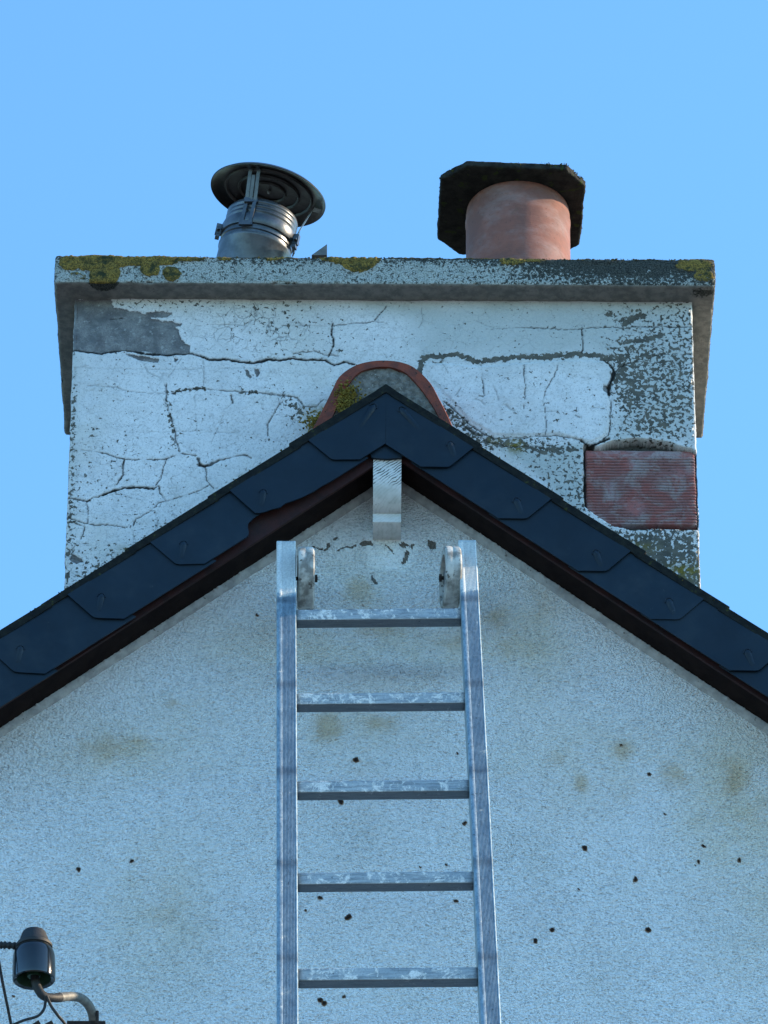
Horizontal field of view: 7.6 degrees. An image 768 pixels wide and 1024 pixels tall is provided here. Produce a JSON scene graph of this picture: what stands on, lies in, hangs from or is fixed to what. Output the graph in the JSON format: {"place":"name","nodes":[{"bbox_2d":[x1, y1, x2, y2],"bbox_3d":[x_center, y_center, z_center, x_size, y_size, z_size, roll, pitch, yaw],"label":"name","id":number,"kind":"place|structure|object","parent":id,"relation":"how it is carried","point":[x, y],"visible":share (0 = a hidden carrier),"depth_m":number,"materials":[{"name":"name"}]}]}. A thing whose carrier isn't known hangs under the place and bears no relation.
{"place":"outdoors","nodes":[
{"label":"outdoors","id":0,"kind":"place"},
{"bbox_2d":[0,0,767,632],"label":"sky","id":1,"kind":"structure","parent":0,"point":[118,118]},
{"label":"ground","id":2,"kind":"structure","parent":0,"visible":0},
{"bbox_2d":[0,255,767,1023],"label":"house","id":3,"kind":"structure","parent":2,"relation":"on","point":[378,433],"depth_m":10.26,"materials":[{"name":"paint"}]},
{"bbox_2d":[0,962,11,1023],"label":"wire","id":4,"kind":"object","parent":3,"relation":"attached to","point":[5,998],"visible":1,"depth_m":9.63,"materials":[{"name":"metal"}]},
{"bbox_2d":[30,975,105,1023],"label":"pipe bracket","id":5,"kind":"object","parent":3,"relation":"attached to","point":[83,1000],"visible":1,"depth_m":9.58,"materials":[{"name":"metal"}]},
{"bbox_2d":[12,996,46,1023],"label":"wire","id":6,"kind":"object","parent":5,"relation":"attached to","point":[37,1015],"visible":1,"depth_m":9.50,"materials":[{"name":"black rubber"}]},
{"bbox_2d":[12,927,54,989],"bbox_3d":[-0.580,0.738,9.564,0.072,0.096,0.072,0,-35,0],"label":"insulator","id":7,"kind":"object","parent":5,"relation":"attached to","point":[33,954],"visible":1,"depth_m":9.54,"materials":[{"name":"ceramic"}]},
{"bbox_2d":[0,941,15,949],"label":"overhead cable","id":8,"kind":"object","parent":7,"relation":"attached to","point":[7,945],"visible":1,"depth_m":9.57,"materials":[{"name":"black rubber"}]},
{"bbox_2d":[46,995,66,1023],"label":"wire","id":9,"kind":"object","parent":5,"relation":"attached to","point":[60,1018],"visible":1,"depth_m":9.51,"materials":[{"name":"black rubber"}]},
{"bbox_2d":[211,162,325,257],"bbox_3d":[-0.226,-0.520,11.062,0.226,0.292,0.226,0,-35,0],"label":"flue cowl","id":10,"kind":"object","parent":3,"relation":"on","point":[271,208],"visible":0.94,"depth_m":11.05,"materials":[{"name":"silver metal"}]},
{"bbox_2d":[312,244,326,257],"bbox_3d":[-0.121,-0.489,10.835,0.029,0.026,0.014,0,-35,0],"label":"slate offcut","id":11,"kind":"object","parent":3,"relation":"on","point":[321,252],"visible":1,"depth_m":10.82,"materials":[{"name":"grey stone"}]},
{"bbox_2d":[437,161,585,259],"bbox_3d":[0.247,-0.468,11.037,0.291,0.304,0.284,0,-35,0],"label":"chimney pot","id":12,"kind":"object","parent":3,"relation":"on","point":[497,210],"visible":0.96,"depth_m":11.02,"materials":[{"name":"ceramic"}]},
{"bbox_2d":[276,540,500,1023],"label":"ladder","id":13,"kind":"object","parent":2,"relation":"on","point":[458,579],"visible":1,"depth_m":9.72,"materials":[{"name":"metal"}]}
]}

